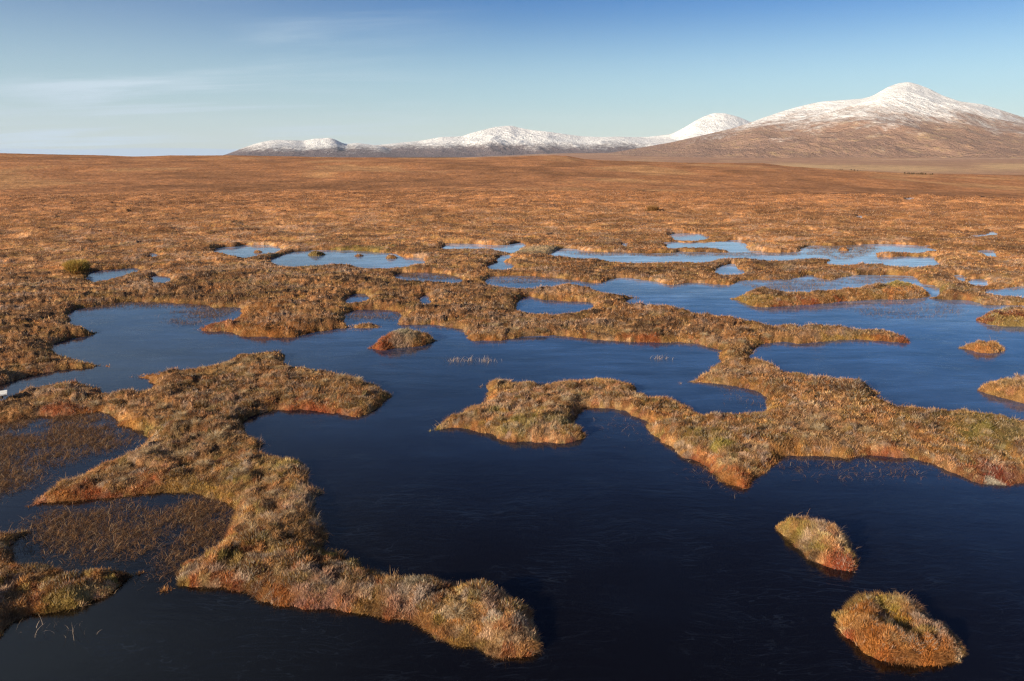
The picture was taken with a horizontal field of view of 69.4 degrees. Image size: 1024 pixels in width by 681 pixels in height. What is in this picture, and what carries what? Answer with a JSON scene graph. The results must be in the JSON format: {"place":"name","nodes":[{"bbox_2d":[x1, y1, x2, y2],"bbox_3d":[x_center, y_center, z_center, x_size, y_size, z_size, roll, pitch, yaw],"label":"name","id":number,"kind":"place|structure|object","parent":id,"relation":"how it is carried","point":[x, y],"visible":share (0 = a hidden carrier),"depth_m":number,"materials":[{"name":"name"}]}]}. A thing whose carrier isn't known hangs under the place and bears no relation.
{"place":"outdoors","nodes":[
{"label":"outdoors","id":0,"kind":"place"},
{"bbox_2d":[226,138,415,156],"bbox_3d":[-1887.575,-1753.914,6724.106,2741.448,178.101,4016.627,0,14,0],"label":"hill","id":1,"kind":"structure","parent":0,"point":[325,147],"depth_m":5886.44,"materials":[{"name":"snow"}]},
{"bbox_2d":[0,197,1023,680],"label":"water","id":2,"kind":"structure","parent":0,"point":[630,553],"depth_m":12.80,"materials":[{"name":"liquid"}]},
{"bbox_2d":[308,250,325,255],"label":"bog islet","id":3,"kind":"object","parent":2,"relation":"on","point":[316,253],"visible":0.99,"depth_m":45.41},
{"bbox_2d":[386,254,396,258],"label":"bog islet","id":4,"kind":"object","parent":2,"relation":"on","point":[390,256],"visible":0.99,"depth_m":44.17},
{"bbox_2d":[366,325,437,349],"bbox_3d":[-3.597,-0.080,24.369,2.003,0.702,2.594,7,16,26],"label":"bog islet","id":5,"kind":"object","parent":2,"relation":"on","point":[403,337],"visible":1,"depth_m":23.95,"materials":[{"name":"plant"}]},
{"bbox_2d":[0,245,964,591],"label":"sedge","id":6,"kind":"object","parent":2,"relation":"in","point":[82,429],"visible":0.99,"depth_m":14.00,"materials":[{"name":"plant"}]},
{"bbox_2d":[774,509,860,571],"bbox_3d":[4.870,3.127,11.683,1.200,0.653,1.657,0,14,0],"label":"bog islet","id":7,"kind":"object","parent":2,"relation":"on","point":[828,544],"visible":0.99,"depth_m":11.50,"materials":[{"name":"plant"}]},
{"bbox_2d":[731,280,930,306],"bbox_3d":[14.073,-2.158,32.411,9.793,0.818,3.318,-3,15,-14],"label":"bog islet","id":8,"kind":"object","parent":2,"relation":"on","point":[763,296],"visible":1,"depth_m":31.50,"materials":[{"name":"plant"}]},
{"bbox_2d":[838,245,848,250],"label":"bog islet","id":9,"kind":"object","parent":2,"relation":"on","point":[844,248],"visible":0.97,"depth_m":47.81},
{"bbox_2d":[832,588,967,667],"bbox_3d":[4.953,3.696,9.604,1.620,0.563,1.606,0,14,0],"label":"bog islet","id":10,"kind":"object","parent":2,"relation":"on","point":[899,628],"visible":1,"depth_m":9.32,"materials":[{"name":"plant"}]},
{"bbox_2d":[959,339,1006,352],"bbox_3d":[14.916,0.139,23.529,1.620,0.682,1.206,0,14,0],"label":"bog islet","id":11,"kind":"object","parent":2,"relation":"on","point":[990,346],"visible":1,"depth_m":23.34,"materials":[{"name":"plant"}]},
{"bbox_2d":[976,305,1023,326],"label":"bog islet","id":12,"kind":"object","parent":2,"relation":"on","point":[1010,316],"visible":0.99,"depth_m":27.21,"materials":[{"name":"plant"}]},
{"bbox_2d":[977,372,1023,403],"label":"bog islet","id":13,"kind":"object","parent":2,"relation":"on","point":[1012,389],"visible":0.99,"depth_m":19.04,"materials":[{"name":"plant"}]},
{"bbox_2d":[0,153,1023,660],"bbox_3d":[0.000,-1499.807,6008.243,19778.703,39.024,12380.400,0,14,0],"label":"ground","id":14,"kind":"structure","parent":0,"point":[210,179],"depth_m":44.30,"materials":[{"name":"plant"}]},
{"bbox_2d":[0,390,7,398],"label":"boardwalk","id":15,"kind":"structure","parent":14,"relation":"on","point":[3,393],"depth_m":18.20,"materials":[{"name":"white wood"}]},
{"bbox_2d":[35,356,50,362],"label":"heather bush","id":16,"kind":"object","parent":14,"relation":"on","point":[43,359],"visible":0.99,"depth_m":21.50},
{"bbox_2d":[41,569,79,591],"bbox_3d":[-6.358,3.379,10.443,0.450,0.151,0.656,2,14,8],"label":"heather bush","id":17,"kind":"object","parent":14,"relation":"on","point":[67,576],"visible":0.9,"depth_m":10.47,"materials":[{"name":"plant"}]},
{"bbox_2d":[51,382,69,387],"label":"heather bush","id":18,"kind":"object","parent":14,"relation":"on","point":[62,385],"visible":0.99,"depth_m":19.02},
{"bbox_2d":[56,388,77,394],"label":"heather bush","id":19,"kind":"object","parent":14,"relation":"on","point":[67,391],"visible":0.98,"depth_m":18.56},
{"bbox_2d":[58,258,91,273],"bbox_3d":[-22.278,-3.856,37.867,1.745,0.768,1.745,0,14,0],"label":"grass tussock","id":20,"kind":"object","parent":14,"relation":"on","point":[74,266],"depth_m":37.55,"materials":[{"name":"plant"}]},
{"bbox_2d":[83,401,101,406],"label":"grass tuft","id":21,"kind":"object","parent":14,"relation":"on","point":[91,403],"visible":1,"depth_m":18.01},
{"bbox_2d":[108,398,122,403],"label":"heather bush","id":22,"kind":"object","parent":14,"relation":"on","point":[113,400],"visible":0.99,"depth_m":18.04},
{"bbox_2d":[112,462,129,471],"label":"grass tuft","id":23,"kind":"object","parent":14,"relation":"on","point":[118,469],"visible":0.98,"depth_m":14.30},
{"bbox_2d":[115,476,127,482],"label":"grass tuft","id":24,"kind":"object","parent":14,"relation":"on","point":[122,479],"visible":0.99,"depth_m":13.78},
{"bbox_2d":[136,448,149,454],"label":"grass tuft","id":25,"kind":"object","parent":14,"relation":"on","point":[145,451],"visible":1,"depth_m":14.71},
{"bbox_2d":[145,467,164,474],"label":"heather bush","id":26,"kind":"object","parent":14,"relation":"on","point":[154,469],"visible":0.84,"depth_m":14.20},
{"bbox_2d":[155,402,170,409],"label":"grass tuft","id":27,"kind":"object","parent":14,"relation":"on","point":[162,405],"visible":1,"depth_m":17.59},
{"bbox_2d":[167,467,184,477],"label":"heather bush","id":28,"kind":"object","parent":14,"relation":"on","point":[175,471],"visible":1,"depth_m":14.04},
{"bbox_2d":[169,409,187,418],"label":"grass tuft","id":29,"kind":"object","parent":14,"relation":"on","point":[177,416],"visible":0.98,"depth_m":16.85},
{"bbox_2d":[172,449,191,457],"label":"grass tuft","id":30,"kind":"object","parent":14,"relation":"on","point":[180,451],"visible":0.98,"depth_m":14.90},
{"bbox_2d":[182,379,193,383],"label":"heather bush","id":31,"kind":"object","parent":14,"relation":"on","point":[187,381],"visible":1,"depth_m":19.61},
{"bbox_2d":[184,418,201,428],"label":"grass tuft","id":32,"kind":"object","parent":14,"relation":"on","point":[191,423],"visible":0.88,"depth_m":16.45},
{"bbox_2d":[193,398,208,407],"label":"heather bush","id":33,"kind":"object","parent":14,"relation":"on","point":[202,403],"visible":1,"depth_m":17.76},
{"bbox_2d":[191,458,210,467],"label":"grass tuft","id":34,"kind":"object","parent":14,"relation":"on","point":[204,463],"visible":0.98,"depth_m":14.47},
{"bbox_2d":[197,379,214,385],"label":"heather bush","id":35,"kind":"object","parent":14,"relation":"on","point":[207,381],"visible":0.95,"depth_m":19.56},
{"bbox_2d":[206,428,226,439],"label":"grass tuft","id":36,"kind":"object","parent":14,"relation":"on","point":[214,435],"visible":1,"depth_m":15.76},
{"bbox_2d":[209,370,225,375],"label":"heather bush","id":37,"kind":"object","parent":14,"relation":"on","point":[220,372],"visible":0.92,"depth_m":20.45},
{"bbox_2d":[209,413,230,419],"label":"heather bush","id":38,"kind":"object","parent":14,"relation":"on","point":[224,415],"visible":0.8,"depth_m":16.89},
{"bbox_2d":[213,384,231,390],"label":"heather bush","id":39,"kind":"object","parent":14,"relation":"on","point":[219,388],"visible":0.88,"depth_m":19.14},
{"bbox_2d":[217,400,235,408],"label":"heather bush","id":40,"kind":"object","parent":14,"relation":"on","point":[221,403],"visible":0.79,"depth_m":17.78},
{"bbox_2d":[219,379,234,385],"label":"heather bush","id":41,"kind":"object","parent":14,"relation":"on","point":[227,381],"visible":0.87,"depth_m":19.62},
{"bbox_2d":[229,464,248,476],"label":"grass tuft","id":42,"kind":"object","parent":14,"relation":"on","point":[237,471],"visible":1,"depth_m":13.98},
{"bbox_2d":[235,365,245,369],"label":"grass tuft","id":43,"kind":"object","parent":14,"relation":"on","point":[240,367],"visible":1,"depth_m":20.58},
{"bbox_2d":[238,399,256,407],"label":"heather bush","id":44,"kind":"object","parent":14,"relation":"on","point":[249,402],"visible":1,"depth_m":17.76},
{"bbox_2d":[244,372,255,376],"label":"grass tuft","id":45,"kind":"object","parent":14,"relation":"on","point":[249,374],"visible":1,"depth_m":20.05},
{"bbox_2d":[241,519,259,528],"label":"heather bush","id":46,"kind":"object","parent":14,"relation":"on","point":[254,521],"visible":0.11,"depth_m":12.07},
{"bbox_2d":[235,528,268,545],"bbox_3d":[-4.023,3.012,11.522,0.635,0.154,0.545,13,19,41],"label":"heather bush","id":47,"kind":"object","parent":14,"relation":"on","point":[246,533],"visible":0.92,"depth_m":11.47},
{"bbox_2d":[237,554,268,575],"bbox_3d":[-3.759,3.264,10.836,0.604,0.152,0.648,-1,14,-6],"label":"heather bush","id":48,"kind":"object","parent":14,"relation":"on","point":[249,565],"visible":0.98,"depth_m":10.77,"materials":[{"name":"plant"}]},
{"bbox_2d":[263,489,276,497],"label":"grass tuft","id":49,"kind":"object","parent":14,"relation":"on","point":[271,493],"visible":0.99,"depth_m":13.18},
{"bbox_2d":[262,473,279,483],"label":"grass tuft","id":50,"kind":"object","parent":14,"relation":"on","point":[271,477],"visible":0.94,"depth_m":13.81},
{"bbox_2d":[270,387,286,395],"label":"heather bush","id":51,"kind":"object","parent":14,"relation":"on","point":[276,392],"visible":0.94,"depth_m":18.66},
{"bbox_2d":[272,365,289,369],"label":"heather bush","id":52,"kind":"object","parent":14,"relation":"on","point":[278,367],"visible":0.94,"depth_m":20.65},
{"bbox_2d":[273,538,297,550],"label":"heather bush","id":53,"kind":"object","parent":14,"relation":"on","point":[290,541],"visible":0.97,"depth_m":11.35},
{"bbox_2d":[278,464,293,471],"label":"grass tuft","id":54,"kind":"object","parent":14,"relation":"on","point":[284,467],"visible":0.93,"depth_m":14.28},
{"bbox_2d":[278,394,295,400],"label":"heather bush","id":55,"kind":"object","parent":14,"relation":"on","point":[283,397],"visible":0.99,"depth_m":18.33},
{"bbox_2d":[281,508,298,514],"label":"grass tuft","id":56,"kind":"object","parent":14,"relation":"on","point":[292,510],"visible":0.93,"depth_m":12.36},
{"bbox_2d":[280,549,307,566],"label":"heather bush","id":57,"kind":"object","parent":14,"relation":"on","point":[298,556],"visible":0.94,"depth_m":10.91,"materials":[{"name":"plant"}]},
{"bbox_2d":[279,569,310,584],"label":"heather bush","id":58,"kind":"object","parent":14,"relation":"on","point":[289,576],"visible":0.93,"depth_m":10.44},
{"bbox_2d":[292,496,304,504],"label":"grass tuft","id":59,"kind":"object","parent":14,"relation":"on","point":[296,502],"visible":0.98,"depth_m":12.81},
{"bbox_2d":[316,393,327,398],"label":"heather bush","id":60,"kind":"object","parent":14,"relation":"on","point":[322,395],"visible":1,"depth_m":18.42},
{"bbox_2d":[319,559,336,569],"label":"heather bush","id":61,"kind":"object","parent":14,"relation":"on","point":[327,562],"visible":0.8,"depth_m":10.91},
{"bbox_2d":[337,400,357,408],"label":"heather bush","id":62,"kind":"object","parent":14,"relation":"on","point":[351,403],"visible":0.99,"depth_m":17.84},
{"bbox_2d":[340,394,355,399],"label":"heather bush","id":63,"kind":"object","parent":14,"relation":"on","point":[344,397],"visible":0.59,"depth_m":18.37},
{"bbox_2d":[336,567,367,585],"bbox_3d":[-2.311,3.349,10.594,0.545,0.122,0.556,-5,15,-21],"label":"heather bush","id":64,"kind":"object","parent":14,"relation":"on","point":[355,578],"visible":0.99,"depth_m":10.60,"materials":[{"name":"plant"}]},
{"bbox_2d":[385,575,404,588],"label":"heather bush","id":65,"kind":"object","parent":14,"relation":"on","point":[390,580],"visible":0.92,"depth_m":10.34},
{"bbox_2d":[414,599,436,611],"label":"heather bush","id":66,"kind":"object","parent":14,"relation":"on","point":[421,604],"visible":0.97,"depth_m":9.92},
{"bbox_2d":[416,574,443,589],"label":"heather bush","id":67,"kind":"object","parent":14,"relation":"on","point":[433,579],"visible":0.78,"depth_m":10.34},
{"bbox_2d":[442,601,471,622],"bbox_3d":[-0.710,3.551,9.751,0.461,0.229,0.504,2,14,9],"label":"grass tuft","id":68,"kind":"object","parent":14,"relation":"on","point":[455,612],"visible":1,"depth_m":9.73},
{"bbox_2d":[459,577,496,601],"bbox_3d":[-0.458,3.375,10.108,0.590,0.156,0.596,-6,15,-22],"label":"heather bush","id":69,"kind":"object","parent":14,"relation":"on","point":[480,584],"visible":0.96,"depth_m":10.16,"materials":[{"name":"plant"}]},
{"bbox_2d":[489,419,500,425],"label":"heather bush","id":70,"kind":"object","parent":14,"relation":"on","point":[494,422],"visible":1,"depth_m":16.52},
{"bbox_2d":[486,595,527,617],"bbox_3d":[-0.082,3.541,9.825,0.673,0.149,0.633,-3,14,-12],"label":"heather bush","id":71,"kind":"object","parent":14,"relation":"on","point":[510,601],"visible":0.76,"depth_m":9.86,"materials":[{"name":"plant"}]},
{"bbox_2d":[0,197,1021,657],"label":"moss cover","id":72,"kind":"object","parent":14,"relation":"on","point":[362,595],"visible":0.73,"depth_m":12.98,"materials":[{"name":"plant"}]},
{"bbox_2d":[0,189,1023,658],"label":"heather cover","id":73,"kind":"object","parent":14,"relation":"on","point":[380,579],"visible":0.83,"depth_m":18.56,"materials":[{"name":"plant"}]},
{"bbox_2d":[508,422,519,428],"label":"grass tuft","id":74,"kind":"object","parent":14,"relation":"on","point":[513,426],"visible":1,"depth_m":16.23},
{"bbox_2d":[521,407,533,411],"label":"heather bush","id":75,"kind":"object","parent":14,"relation":"on","point":[527,409],"visible":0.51,"depth_m":17.18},
{"bbox_2d":[522,380,537,387],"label":"heather bush","id":76,"kind":"object","parent":14,"relation":"on","point":[533,383],"visible":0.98,"depth_m":19.39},
{"bbox_2d":[524,411,538,417],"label":"heather bush","id":77,"kind":"object","parent":14,"relation":"on","point":[530,414],"visible":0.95,"depth_m":16.70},
{"bbox_2d":[531,391,546,398],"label":"heather bush","id":78,"kind":"object","parent":14,"relation":"on","point":[535,394],"visible":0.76,"depth_m":18.37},
{"bbox_2d":[533,327,547,332],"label":"heather bush","id":79,"kind":"object","parent":14,"relation":"on","point":[538,329],"visible":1,"depth_m":25.43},
{"bbox_2d":[559,394,570,402],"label":"grass tuft","id":80,"kind":"object","parent":14,"relation":"on","point":[565,398],"visible":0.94,"depth_m":18.08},
{"bbox_2d":[565,381,576,387],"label":"heather bush","id":81,"kind":"object","parent":14,"relation":"on","point":[571,384],"visible":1,"depth_m":19.23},
{"bbox_2d":[560,423,583,430],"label":"heather bush","id":82,"kind":"object","parent":14,"relation":"on","point":[569,426],"visible":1,"depth_m":16.23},
{"bbox_2d":[592,382,605,387],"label":"heather bush","id":83,"kind":"object","parent":14,"relation":"on","point":[595,384],"visible":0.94,"depth_m":19.42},
{"bbox_2d":[603,390,625,397],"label":"heather bush","id":84,"kind":"object","parent":14,"relation":"on","point":[615,393],"visible":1,"depth_m":18.61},
{"bbox_2d":[615,384,630,389],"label":"heather bush","id":85,"kind":"object","parent":14,"relation":"on","point":[625,387],"visible":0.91,"depth_m":19.10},
{"bbox_2d":[653,327,660,331],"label":"heather bush","id":86,"kind":"object","parent":14,"relation":"on","point":[657,329],"visible":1,"depth_m":24.99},
{"bbox_2d":[660,401,674,408],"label":"heather bush","id":87,"kind":"object","parent":14,"relation":"on","point":[665,403],"visible":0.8,"depth_m":17.88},
{"bbox_2d":[661,418,675,425],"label":"heather bush","id":88,"kind":"object","parent":14,"relation":"on","point":[665,420],"visible":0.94,"depth_m":16.43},
{"bbox_2d":[686,436,710,446],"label":"heather bush","id":89,"kind":"object","parent":14,"relation":"on","point":[699,440],"visible":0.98,"depth_m":15.46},
{"bbox_2d":[695,426,713,434],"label":"heather bush","id":90,"kind":"object","parent":14,"relation":"on","point":[705,430],"visible":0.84,"depth_m":15.96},
{"bbox_2d":[716,421,731,426],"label":"heather bush","id":91,"kind":"object","parent":14,"relation":"on","point":[723,423],"visible":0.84,"depth_m":16.30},
{"bbox_2d":[725,443,744,451],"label":"heather bush","id":92,"kind":"object","parent":14,"relation":"on","point":[734,447],"visible":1,"depth_m":14.98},
{"bbox_2d":[737,427,755,433],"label":"heather bush","id":93,"kind":"object","parent":14,"relation":"on","point":[746,431],"visible":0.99,"depth_m":15.72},
{"bbox_2d":[746,377,758,382],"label":"heather bush","id":94,"kind":"object","parent":14,"relation":"on","point":[752,378],"visible":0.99,"depth_m":19.77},
{"bbox_2d":[751,411,766,418],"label":"heather bush","id":95,"kind":"object","parent":14,"relation":"on","point":[759,414],"visible":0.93,"depth_m":17.03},
{"bbox_2d":[759,429,787,441],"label":"heather bush","id":96,"kind":"object","parent":14,"relation":"on","point":[763,433],"visible":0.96,"depth_m":15.59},
{"bbox_2d":[764,423,783,428],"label":"heather bush","id":97,"kind":"object","parent":14,"relation":"on","point":[774,426],"visible":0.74,"depth_m":16.32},
{"bbox_2d":[772,377,783,383],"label":"heather bush","id":98,"kind":"object","parent":14,"relation":"on","point":[778,380],"visible":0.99,"depth_m":19.48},
{"bbox_2d":[787,398,798,403],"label":"heather bush","id":99,"kind":"object","parent":14,"relation":"on","point":[793,400],"visible":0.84,"depth_m":18.09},
{"bbox_2d":[791,372,806,376],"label":"heather bush","id":100,"kind":"object","parent":14,"relation":"on","point":[797,373],"visible":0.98,"depth_m":20.25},
{"bbox_2d":[795,431,809,439],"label":"grass tuft","id":101,"kind":"object","parent":14,"relation":"on","point":[802,436],"visible":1,"depth_m":15.62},
{"bbox_2d":[804,380,816,385],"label":"heather bush","id":102,"kind":"object","parent":14,"relation":"on","point":[809,382],"visible":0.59,"depth_m":19.41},
{"bbox_2d":[812,420,829,430],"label":"grass tuft","id":103,"kind":"object","parent":14,"relation":"on","point":[817,426],"visible":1,"depth_m":16.14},
{"bbox_2d":[843,405,861,412],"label":"heather bush","id":104,"kind":"object","parent":14,"relation":"on","point":[855,408],"visible":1,"depth_m":17.56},
{"bbox_2d":[842,390,870,398],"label":"heather bush","id":105,"kind":"object","parent":14,"relation":"on","point":[861,394],"visible":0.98,"depth_m":18.48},
{"bbox_2d":[857,425,875,433],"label":"grass tuft","id":106,"kind":"object","parent":14,"relation":"on","point":[867,429],"visible":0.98,"depth_m":16.19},
{"bbox_2d":[887,428,911,437],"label":"heather bush","id":107,"kind":"object","parent":14,"relation":"on","point":[902,432],"visible":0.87,"depth_m":16.09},
{"bbox_2d":[937,426,950,432],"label":"heather bush","id":108,"kind":"object","parent":14,"relation":"on","point":[944,429],"visible":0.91,"depth_m":16.39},
{"bbox_2d":[939,445,961,453],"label":"heather bush","id":109,"kind":"object","parent":14,"relation":"on","point":[951,448],"visible":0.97,"depth_m":15.20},
{"bbox_2d":[956,454,985,464],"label":"heather bush","id":110,"kind":"object","parent":14,"relation":"on","point":[966,458],"visible":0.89,"depth_m":14.61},
{"bbox_2d":[964,418,977,423],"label":"grass tuft","id":111,"kind":"object","parent":14,"relation":"on","point":[970,421],"visible":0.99,"depth_m":16.67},
{"bbox_2d":[972,447,996,455],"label":"heather bush","id":112,"kind":"object","parent":14,"relation":"on","point":[984,451],"visible":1,"depth_m":15.02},
{"bbox_2d":[972,435,1001,445],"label":"heather bush","id":113,"kind":"object","parent":14,"relation":"on","point":[981,439],"visible":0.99,"depth_m":15.63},
{"bbox_2d":[991,414,1008,420],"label":"heather bush","id":114,"kind":"object","parent":14,"relation":"on","point":[1003,417],"visible":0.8,"depth_m":16.93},
{"bbox_2d":[0,0,1023,155],"label":"sky","id":115,"kind":"structure","parent":0,"point":[78,77],"materials":[{"name":"blue"}]},
{"bbox_2d":[377,126,678,156],"bbox_3d":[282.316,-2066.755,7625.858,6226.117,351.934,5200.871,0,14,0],"label":"hill","id":116,"kind":"structure","parent":0,"point":[503,140],"depth_m":7137.82,"materials":[{"name":"snow"}]},
{"bbox_2d":[645,205,660,210],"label":"grass tussock","id":117,"kind":"object","parent":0,"point":[652,208],"depth_m":79.81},
{"bbox_2d":[643,113,750,139],"bbox_3d":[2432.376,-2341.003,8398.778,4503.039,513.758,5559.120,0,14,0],"label":"hill","id":118,"kind":"structure","parent":0,"point":[711,123],"depth_m":8497.83,"materials":[{"name":"snow"}]},
{"bbox_2d":[608,82,1023,157],"bbox_3d":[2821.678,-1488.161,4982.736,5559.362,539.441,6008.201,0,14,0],"label":"hill","id":119,"kind":"structure","parent":0,"point":[906,120],"depth_m":3860.25,"materials":[{"name":"snow"}]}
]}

